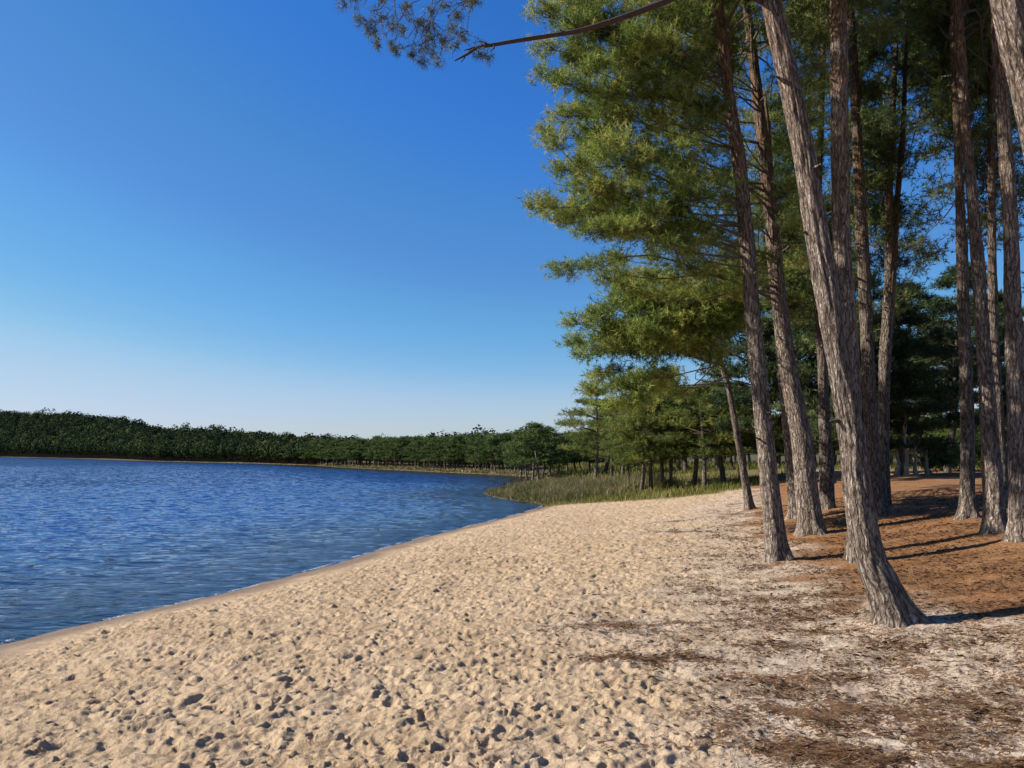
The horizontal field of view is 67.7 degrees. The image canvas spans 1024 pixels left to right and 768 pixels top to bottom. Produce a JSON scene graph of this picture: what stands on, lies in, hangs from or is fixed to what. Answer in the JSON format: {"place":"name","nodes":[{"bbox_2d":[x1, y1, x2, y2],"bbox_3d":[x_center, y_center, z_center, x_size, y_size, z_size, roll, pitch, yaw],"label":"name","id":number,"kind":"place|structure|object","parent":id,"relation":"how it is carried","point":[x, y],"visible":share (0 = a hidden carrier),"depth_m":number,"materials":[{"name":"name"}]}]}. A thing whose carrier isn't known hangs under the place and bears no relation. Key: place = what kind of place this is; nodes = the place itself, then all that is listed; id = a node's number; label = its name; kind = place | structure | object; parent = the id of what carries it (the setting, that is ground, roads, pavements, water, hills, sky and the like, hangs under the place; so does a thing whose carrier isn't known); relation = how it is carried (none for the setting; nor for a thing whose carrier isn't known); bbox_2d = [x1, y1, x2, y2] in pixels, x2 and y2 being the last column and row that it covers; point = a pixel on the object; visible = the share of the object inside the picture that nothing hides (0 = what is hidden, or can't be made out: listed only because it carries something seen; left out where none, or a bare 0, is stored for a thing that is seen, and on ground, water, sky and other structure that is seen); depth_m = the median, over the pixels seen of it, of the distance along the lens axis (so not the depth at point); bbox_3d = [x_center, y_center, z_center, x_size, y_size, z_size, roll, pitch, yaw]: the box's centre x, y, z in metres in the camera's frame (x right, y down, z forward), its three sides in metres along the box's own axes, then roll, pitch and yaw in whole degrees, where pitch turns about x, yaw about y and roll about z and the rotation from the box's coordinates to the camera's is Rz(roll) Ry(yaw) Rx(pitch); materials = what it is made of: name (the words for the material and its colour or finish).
{"place":"outdoors","nodes":[
{"label":"outdoors","id":0,"kind":"place"},
{"bbox_2d":[0,457,545,640],"bbox_3d":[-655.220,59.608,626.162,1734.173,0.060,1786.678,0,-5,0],"label":"water","id":1,"kind":"structure","parent":0,"point":[61,519],"depth_m":28.73,"materials":[{"name":"blue liquid"}]},
{"bbox_2d":[2,506,539,642],"bbox_3d":[-2.846,3.902,18.608,0.805,0.018,28.666,-1,-5,16],"label":"foam","id":2,"kind":"object","parent":1,"relation":"on","point":[257,584],"visible":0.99,"depth_m":12.35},
{"bbox_2d":[314,461,578,479],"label":"grass","id":3,"kind":"structure","parent":0,"point":[502,470],"depth_m":92.57,"materials":[{"name":"green plant"}]},
{"bbox_2d":[0,429,1023,767],"bbox_3d":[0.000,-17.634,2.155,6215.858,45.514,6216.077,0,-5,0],"label":"ground","id":4,"kind":"structure","parent":0,"point":[370,679],"depth_m":6.88,"materials":[{"name":"beige sand"}]},
{"bbox_2d":[0,407,613,464],"bbox_3d":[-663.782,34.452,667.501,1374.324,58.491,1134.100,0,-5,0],"label":"forest","id":5,"kind":"object","parent":4,"relation":"on","point":[70,435],"visible":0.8,"depth_m":299.32,"materials":[{"name":"green plant"}]},
{"bbox_2d":[298,438,321,462],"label":"pine tree","id":6,"kind":"object","parent":4,"relation":"on","point":[305,448],"visible":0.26,"depth_m":149.14,"materials":[{"name":"green plant"}]},
{"bbox_2d":[306,439,327,463],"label":"pine tree","id":7,"kind":"object","parent":4,"relation":"on","point":[312,451],"visible":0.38,"depth_m":146.22,"materials":[{"name":"green plant"}]},
{"bbox_2d":[313,439,334,464],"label":"pine tree","id":8,"kind":"object","parent":4,"relation":"on","point":[319,444],"visible":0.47,"depth_m":137.25,"materials":[{"name":"green plant"}]},
{"bbox_2d":[318,446,341,465],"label":"pine tree","id":9,"kind":"object","parent":4,"relation":"on","point":[324,458],"visible":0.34,"depth_m":133.40,"materials":[{"name":"green plant"}]},
{"bbox_2d":[325,440,342,464],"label":"pine tree","id":10,"kind":"object","parent":4,"relation":"on","point":[331,443],"visible":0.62,"depth_m":132.14,"materials":[{"name":"green plant"}]},
{"bbox_2d":[322,442,351,464],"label":"pine tree","id":11,"kind":"object","parent":4,"relation":"on","point":[333,448],"visible":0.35,"depth_m":131.44,"materials":[{"name":"green plant"}]},
{"bbox_2d":[335,441,356,465],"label":"pine tree","id":12,"kind":"object","parent":4,"relation":"on","point":[346,445],"visible":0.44,"depth_m":124.10,"materials":[{"name":"green plant"}]},
{"bbox_2d":[343,438,368,464],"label":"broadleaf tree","id":13,"kind":"object","parent":4,"relation":"on","point":[360,441],"visible":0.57,"depth_m":122.65,"materials":[{"name":"green plant"}]},
{"bbox_2d":[345,441,370,464],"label":"pine tree","id":14,"kind":"object","parent":4,"relation":"on","point":[355,456],"visible":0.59,"depth_m":121.98,"materials":[{"name":"green plant"}]},
{"bbox_2d":[348,440,372,464],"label":"pine tree","id":15,"kind":"object","parent":4,"relation":"on","point":[360,458],"visible":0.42,"depth_m":121.80,"materials":[{"name":"green plant"}]},
{"bbox_2d":[357,441,381,465],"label":"pine tree","id":16,"kind":"object","parent":4,"relation":"on","point":[366,451],"visible":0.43,"depth_m":118.50,"materials":[{"name":"green plant"}]},
{"bbox_2d":[365,439,386,464],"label":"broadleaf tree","id":17,"kind":"object","parent":4,"relation":"on","point":[373,445],"visible":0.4,"depth_m":116.66,"materials":[{"name":"green plant"}]},
{"bbox_2d":[371,440,399,464],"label":"tree","id":18,"kind":"object","parent":4,"relation":"on","point":[382,442],"visible":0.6,"depth_m":113.88,"materials":[{"name":"green plant"}]},
{"bbox_2d":[380,439,406,466],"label":"pine tree","id":19,"kind":"object","parent":4,"relation":"on","point":[388,451],"visible":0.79,"depth_m":110.03,"materials":[{"name":"green plant"}]},
{"bbox_2d":[389,436,410,465],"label":"pine tree","id":20,"kind":"object","parent":4,"relation":"on","point":[401,438],"visible":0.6,"depth_m":109.36,"materials":[{"name":"green plant"}]},
{"bbox_2d":[395,439,411,465],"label":"pine tree","id":21,"kind":"object","parent":4,"relation":"on","point":[402,443],"visible":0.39,"depth_m":109.34,"materials":[{"name":"green plant"}]},
{"bbox_2d":[401,439,424,465],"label":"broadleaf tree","id":22,"kind":"object","parent":4,"relation":"on","point":[409,454],"visible":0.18,"depth_m":105.15,"materials":[{"name":"green plant"}]},
{"bbox_2d":[399,440,433,466],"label":"pine tree","id":23,"kind":"object","parent":4,"relation":"on","point":[418,444],"visible":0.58,"depth_m":102.21,"materials":[{"name":"green plant"}]},
{"bbox_2d":[408,436,427,465],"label":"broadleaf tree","id":24,"kind":"object","parent":4,"relation":"on","point":[416,438],"visible":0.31,"depth_m":105.70,"materials":[{"name":"green plant"}]},
{"bbox_2d":[417,440,445,467],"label":"pine tree","id":25,"kind":"object","parent":4,"relation":"on","point":[430,445],"visible":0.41,"depth_m":99.09,"materials":[{"name":"green plant"}]},
{"bbox_2d":[420,439,443,467],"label":"pine tree","id":26,"kind":"object","parent":4,"relation":"on","point":[426,451],"visible":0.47,"depth_m":98.73,"materials":[{"name":"green plant"}]},
{"bbox_2d":[427,438,455,468],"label":"pine tree","id":27,"kind":"object","parent":4,"relation":"on","point":[436,447],"visible":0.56,"depth_m":96.11,"materials":[{"name":"green plant"}]},
{"bbox_2d":[435,437,448,468],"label":"pine tree","id":28,"kind":"object","parent":4,"relation":"on","point":[441,445],"visible":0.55,"depth_m":95.93,"materials":[{"name":"green plant"}]},
{"bbox_2d":[440,439,465,468],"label":"pine tree","id":29,"kind":"object","parent":4,"relation":"on","point":[446,446],"visible":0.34,"depth_m":94.77,"materials":[{"name":"green plant"}]},
{"bbox_2d":[440,435,469,467],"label":"tree","id":30,"kind":"object","parent":4,"relation":"on","point":[453,443],"visible":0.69,"depth_m":93.66,"materials":[{"name":"green plant"}]},
{"bbox_2d":[446,435,471,466],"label":"pine tree","id":31,"kind":"object","parent":4,"relation":"on","point":[454,450],"visible":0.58,"depth_m":93.70,"materials":[{"name":"green plant"}]},
{"bbox_2d":[455,437,477,468],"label":"pine tree","id":32,"kind":"object","parent":4,"relation":"on","point":[461,454],"visible":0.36,"depth_m":93.40,"materials":[{"name":"green plant"}]},
{"bbox_2d":[459,437,483,468],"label":"pine tree","id":33,"kind":"object","parent":4,"relation":"on","point":[470,442],"visible":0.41,"depth_m":91.34,"materials":[{"name":"green plant"}]},
{"bbox_2d":[464,439,492,469],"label":"pine tree","id":34,"kind":"object","parent":4,"relation":"on","point":[475,444],"visible":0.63,"depth_m":87.51,"materials":[{"name":"green plant"}]},
{"bbox_2d":[474,433,504,470],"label":"tree","id":35,"kind":"object","parent":4,"relation":"on","point":[491,437],"visible":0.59,"depth_m":85.52,"materials":[{"name":"green plant"}]},
{"bbox_2d":[475,437,503,471],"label":"pine tree","id":36,"kind":"object","parent":4,"relation":"on","point":[491,453],"visible":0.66,"depth_m":85.50,"materials":[{"name":"green plant"}]},
{"bbox_2d":[495,435,512,469],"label":"pine tree","id":37,"kind":"object","parent":4,"relation":"on","point":[499,456],"visible":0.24,"depth_m":84.75,"materials":[{"name":"green plant"}]},
{"bbox_2d":[493,432,517,470],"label":"tree","id":38,"kind":"object","parent":4,"relation":"on","point":[500,437],"visible":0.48,"depth_m":84.58,"materials":[{"name":"green plant"}]},
{"bbox_2d":[2,482,1023,767],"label":"litter","id":39,"kind":"object","parent":4,"relation":"on","point":[816,756],"visible":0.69,"depth_m":6.22,"materials":[{"name":"brown plant"}]},
{"bbox_2d":[498,435,543,476],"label":"pine tree","id":40,"kind":"object","parent":4,"relation":"on","point":[507,463],"visible":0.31,"depth_m":73.26,"materials":[{"name":"green plant"}]},
{"bbox_2d":[500,430,548,479],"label":"pine tree","id":41,"kind":"object","parent":4,"relation":"on","point":[509,456],"visible":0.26,"depth_m":68.37,"materials":[{"name":"green plant"}]},
{"bbox_2d":[502,421,563,479],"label":"pine tree","id":42,"kind":"object","parent":4,"relation":"on","point":[530,438],"visible":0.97,"depth_m":64.11,"materials":[{"name":"green plant"}]},
{"bbox_2d":[509,423,559,479],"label":"tree","id":43,"kind":"object","parent":4,"relation":"on","point":[523,451],"visible":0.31,"depth_m":66.18,"materials":[{"name":"green plant"}]},
{"bbox_2d":[520,425,571,477],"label":"tree","id":44,"kind":"object","parent":4,"relation":"on","point":[554,434],"visible":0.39,"depth_m":66.10,"materials":[{"name":"green plant"}]},
{"bbox_2d":[539,433,574,473],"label":"pine tree","id":45,"kind":"object","parent":4,"relation":"on","point":[564,455],"visible":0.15,"depth_m":70.79,"materials":[{"name":"green plant"}]},
{"bbox_2d":[544,435,585,470],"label":"pine tree","id":46,"kind":"object","parent":4,"relation":"on","point":[566,457],"visible":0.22,"depth_m":73.05,"materials":[{"name":"green plant"}]},
{"bbox_2d":[556,432,592,470],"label":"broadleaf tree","id":47,"kind":"object","parent":4,"relation":"on","point":[573,458],"visible":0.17,"depth_m":75.81,"materials":[{"name":"green plant"}]},
{"bbox_2d":[485,469,683,503],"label":"reeds","id":48,"kind":"object","parent":4,"relation":"on","point":[568,488],"visible":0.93,"depth_m":36.39,"materials":[{"name":"green plant"}]},
{"bbox_2d":[557,425,616,473],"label":"pine tree","id":49,"kind":"object","parent":4,"relation":"on","point":[601,458],"visible":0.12,"depth_m":65.68,"materials":[{"name":"green plant"}]},
{"bbox_2d":[574,443,605,472],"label":"pine tree","id":50,"kind":"object","parent":4,"relation":"on","point":[589,461],"visible":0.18,"depth_m":76.17,"materials":[{"name":"green plant"}]},
{"bbox_2d":[553,388,630,479],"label":"pine tree","id":51,"kind":"object","parent":4,"relation":"on","point":[578,438],"visible":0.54,"depth_m":45.84,"materials":[{"name":"green plant"}]},
{"bbox_2d":[562,404,647,478],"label":"pine tree","id":52,"kind":"object","parent":4,"relation":"on","point":[593,443],"visible":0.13,"depth_m":50.63,"materials":[{"name":"green plant"}]},
{"bbox_2d":[595,416,654,479],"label":"pine tree","id":53,"kind":"object","parent":4,"relation":"on","point":[631,464],"visible":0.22,"depth_m":37.03,"materials":[{"name":"green plant"}]},
{"bbox_2d":[333,0,935,628],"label":"pine tree","id":54,"kind":"object","parent":4,"relation":"on","point":[891,604],"visible":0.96,"depth_m":7.25,"materials":[{"name":"grey plant"}]},
{"bbox_2d":[597,399,698,491],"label":"pine tree","id":55,"kind":"object","parent":4,"relation":"on","point":[631,444],"visible":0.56,"depth_m":33.18,"materials":[{"name":"green plant"}]},
{"bbox_2d":[600,388,703,490],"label":"pine tree","id":56,"kind":"object","parent":4,"relation":"on","point":[625,436],"visible":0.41,"depth_m":33.04,"materials":[{"name":"green plant"}]},
{"bbox_2d":[515,0,795,562],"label":"pine tree","id":57,"kind":"object","parent":4,"relation":"on","point":[633,43],"visible":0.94,"depth_m":11.20,"materials":[{"name":"green plant"}]},
{"bbox_2d":[552,250,765,509],"bbox_3d":[4.385,-0.491,18.065,4.215,8.014,8.638,-3,-6,30],"label":"pine tree","id":58,"kind":"object","parent":4,"relation":"on","point":[681,329],"visible":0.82,"depth_m":15.46,"materials":[{"name":"green plant"}]},
{"bbox_2d":[623,396,699,482],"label":"pine tree","id":59,"kind":"object","parent":4,"relation":"on","point":[661,466],"visible":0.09,"depth_m":34.30,"materials":[{"name":"green plant"}]},
{"bbox_2d":[618,384,712,487],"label":"pine tree","id":60,"kind":"object","parent":4,"relation":"on","point":[670,469],"visible":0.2,"depth_m":33.03,"materials":[{"name":"green plant"}]},
{"bbox_2d":[656,446,708,470],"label":"pine tree","id":61,"kind":"object","parent":4,"relation":"on","point":[685,465],"depth_m":51.15,"materials":[{"name":"brown plant"}]},
{"bbox_2d":[526,0,861,536],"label":"pine tree","id":62,"kind":"object","parent":4,"relation":"on","point":[809,519],"visible":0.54,"depth_m":13.74,"materials":[{"name":"green plant"}]},
{"bbox_2d":[642,382,756,487],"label":"pine tree","id":63,"kind":"object","parent":4,"relation":"on","point":[704,452],"visible":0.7,"depth_m":31.50,"materials":[{"name":"green plant"}]},
{"bbox_2d":[645,387,755,486],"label":"pine tree","id":64,"kind":"object","parent":4,"relation":"on","point":[695,471],"visible":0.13,"depth_m":33.11,"materials":[{"name":"green plant"}]},
{"bbox_2d":[661,378,755,482],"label":"pine tree","id":65,"kind":"object","parent":4,"relation":"on","point":[721,463],"visible":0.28,"depth_m":33.16,"materials":[{"name":"green plant"}]},
{"bbox_2d":[705,380,771,477],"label":"pine tree","id":66,"kind":"object","parent":4,"relation":"on","point":[741,384],"visible":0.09,"depth_m":35.85,"materials":[{"name":"green plant"}]},
{"bbox_2d":[679,236,814,487],"bbox_3d":[9.388,-0.923,29.728,5.166,10.339,4.878,1,-5,-10],"label":"pine tree","id":67,"kind":"object","parent":4,"relation":"on","point":[738,370],"visible":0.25,"depth_m":29.13,"materials":[{"name":"green plant"}]},
{"bbox_2d":[540,459,978,477],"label":"undergrowth","id":68,"kind":"object","parent":4,"relation":"on","point":[656,467],"visible":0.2,"depth_m":73.86,"materials":[{"name":"green plant"}]},
{"bbox_2d":[740,228,816,392],"bbox_3d":[11.841,-1.702,31.427,5.493,11.919,5.167,1,-5,-6],"label":"pine tree","id":69,"kind":"object","parent":4,"relation":"on","point":[765,336],"visible":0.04,"depth_m":30.92,"materials":[{"name":"green plant"}]},
{"bbox_2d":[748,401,814,451],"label":"pine tree","id":70,"kind":"object","parent":4,"relation":"on","point":[776,407],"visible":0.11,"depth_m":50.83,"materials":[{"name":"green plant"}]},
{"bbox_2d":[740,88,828,519],"bbox_3d":[6.191,-1.902,17.539,2.386,10.584,5.829,-2,-6,23],"label":"pine tree","id":71,"kind":"object","parent":4,"relation":"on","point":[791,510],"visible":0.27,"depth_m":17.70,"materials":[{"name":"grey plant"}]},
{"bbox_2d":[773,408,834,453],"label":"pine tree","id":72,"kind":"object","parent":4,"relation":"on","point":[781,449],"visible":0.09,"depth_m":51.42,"materials":[{"name":"green plant"}]},
{"bbox_2d":[752,0,902,563],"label":"pine tree","id":73,"kind":"object","parent":4,"relation":"on","point":[834,20],"visible":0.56,"depth_m":11.25,"materials":[{"name":"grey plant"}]},
{"bbox_2d":[765,193,895,483],"bbox_3d":[11.245,-1.608,27.496,4.126,10.837,4.812,1,-5,-15],"label":"pine tree","id":74,"kind":"object","parent":4,"relation":"on","point":[801,349],"visible":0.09,"depth_m":26.86,"materials":[{"name":"green plant"}]},
{"bbox_2d":[759,0,907,509],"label":"pine tree","id":75,"kind":"object","parent":4,"relation":"on","point":[826,484],"visible":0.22,"depth_m":17.81,"materials":[{"name":"green plant"}]},
{"bbox_2d":[769,260,920,424],"bbox_3d":[13.090,-1.095,29.676,5.166,9.985,4.878,3,-6,-29],"label":"pine tree","id":76,"kind":"object","parent":4,"relation":"on","point":[899,338],"visible":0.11,"depth_m":28.85,"materials":[{"name":"green plant"}]},
{"bbox_2d":[824,0,926,516],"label":"pine tree","id":77,"kind":"object","parent":4,"relation":"on","point":[861,118],"visible":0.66,"depth_m":15.68,"materials":[{"name":"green plant"}]},
{"bbox_2d":[832,327,924,450],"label":"pine tree","id":78,"kind":"object","parent":4,"relation":"on","point":[834,441],"visible":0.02,"depth_m":34.91,"materials":[{"name":"green plant"}]},
{"bbox_2d":[889,435,900,475],"bbox_3d":[14.542,2.738,28.852,0.938,1.808,0.611,0,-5,0],"label":"dead stem","id":79,"kind":"object","parent":4,"relation":"on","point":[897,470],"visible":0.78,"depth_m":28.79,"materials":[{"name":"grey wood"}]},
{"bbox_2d":[853,0,940,506],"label":"pine tree","id":80,"kind":"object","parent":4,"relation":"on","point":[891,303],"visible":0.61,"depth_m":16.84,"materials":[{"name":"green plant"}]},
{"bbox_2d":[891,419,913,475],"bbox_3d":[14.614,2.325,28.411,0.808,2.468,0.450,2,-6,-18],"label":"dead stem","id":81,"kind":"object","parent":4,"relation":"on","point":[906,469],"visible":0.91,"depth_m":28.34,"materials":[{"name":"grey wood"}]},
{"bbox_2d":[861,299,959,474],"bbox_3d":[15.062,0.131,29.967,4.900,7.267,5.715,-3,-6,33],"label":"pine tree","id":82,"kind":"object","parent":4,"relation":"on","point":[928,387],"visible":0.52,"depth_m":29.10,"materials":[{"name":"green plant"}]},
{"bbox_2d":[900,434,925,475],"bbox_3d":[15.222,2.757,28.955,0.808,1.742,0.488,-5,-7,43],"label":"dead stem","id":83,"kind":"object","parent":4,"relation":"on","point":[915,471],"visible":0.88,"depth_m":28.80,"materials":[{"name":"grey wood"}]},
{"bbox_2d":[817,0,1017,534],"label":"pine tree","id":84,"kind":"object","parent":4,"relation":"on","point":[994,516],"visible":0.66,"depth_m":11.79,"materials":[{"name":"grey plant"}]},
{"bbox_2d":[916,440,934,474],"bbox_3d":[15.864,2.894,29.380,0.758,1.502,0.366,-1,-5,15],"label":"dead stem","id":85,"kind":"object","parent":4,"relation":"on","point":[926,469],"visible":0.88,"depth_m":29.32,"materials":[{"name":"grey wood"}]},
{"bbox_2d":[892,417,959,464],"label":"pine tree","id":86,"kind":"object","parent":4,"relation":"on","point":[937,432],"visible":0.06,"depth_m":63.42,"materials":[{"name":"green plant"}]},
{"bbox_2d":[862,0,991,520],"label":"pine tree","id":87,"kind":"object","parent":4,"relation":"on","point":[967,508],"visible":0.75,"depth_m":14.37,"materials":[{"name":"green plant"}]},
{"bbox_2d":[892,280,975,470],"bbox_3d":[20.024,-0.408,38.095,6.409,9.932,6.028,-1,-5,6],"label":"pine tree","id":88,"kind":"object","parent":4,"relation":"on","point":[920,295],"visible":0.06,"depth_m":37.68,"materials":[{"name":"green plant"}]},
{"bbox_2d":[909,434,959,473],"bbox_3d":[16.942,2.858,30.832,2.083,1.697,2.378,0,-5,0],"label":"shrub","id":89,"kind":"object","parent":4,"relation":"on","point":[938,458],"visible":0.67,"depth_m":30.37,"materials":[{"name":"green plant"}]},
{"bbox_2d":[887,0,1023,542],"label":"pine tree","id":90,"kind":"object","parent":4,"relation":"on","point":[1006,122],"visible":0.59,"depth_m":10.66,"materials":[{"name":"grey plant"}]},
{"bbox_2d":[895,261,1023,472],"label":"pine tree","id":91,"kind":"object","parent":4,"relation":"on","point":[944,305],"visible":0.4,"depth_m":33.02,"materials":[{"name":"green plant"}]},
{"bbox_2d":[905,0,1023,504],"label":"pine tree","id":92,"kind":"object","parent":4,"relation":"on","point":[989,175],"visible":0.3,"depth_m":14.78,"materials":[{"name":"green plant"}]},
{"bbox_2d":[959,438,981,471],"bbox_3d":[20.926,3.109,33.904,2.055,1.733,2.066,0,-5,0],"label":"shrub","id":93,"kind":"object","parent":4,"relation":"on","point":[977,456],"visible":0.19,"depth_m":33.55,"materials":[{"name":"green plant"}]},
{"bbox_2d":[955,411,1004,446],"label":"pine tree","id":94,"kind":"object","parent":4,"relation":"on","point":[978,443],"visible":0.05,"depth_m":41.81,"materials":[{"name":"green plant"}]},
{"bbox_2d":[970,301,1023,445],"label":"pine tree","id":95,"kind":"object","parent":4,"relation":"on","point":[1001,306],"visible":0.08,"depth_m":40.24,"materials":[{"name":"green plant"}]},
{"bbox_2d":[989,0,1023,158],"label":"pine tree","id":96,"kind":"object","parent":4,"relation":"on","point":[1008,19],"visible":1,"depth_m":6.29,"materials":[{"name":"grey plant"}]},
{"bbox_2d":[999,270,1023,438],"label":"pine tree","id":97,"kind":"object","parent":4,"relation":"on","point":[1000,323],"visible":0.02,"depth_m":36.92,"materials":[{"name":"green plant"}]},
{"bbox_2d":[0,0,1023,445],"label":"sky","id":98,"kind":"structure","parent":0,"point":[249,215],"materials":[{"name":"blue"}]},
{"bbox_2d":[481,463,980,506],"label":"grass","id":99,"kind":"structure","parent":0,"point":[639,494],"depth_m":31.99,"materials":[{"name":"green plant"}]},
{"bbox_2d":[922,445,959,471],"bbox_3d":[19.623,3.215,34.893,1.962,1.709,1.981,0,-5,0],"label":"shrub","id":100,"kind":"object","parent":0,"point":[953,460],"visible":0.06,"depth_m":34.44,"materials":[{"name":"green plant"}]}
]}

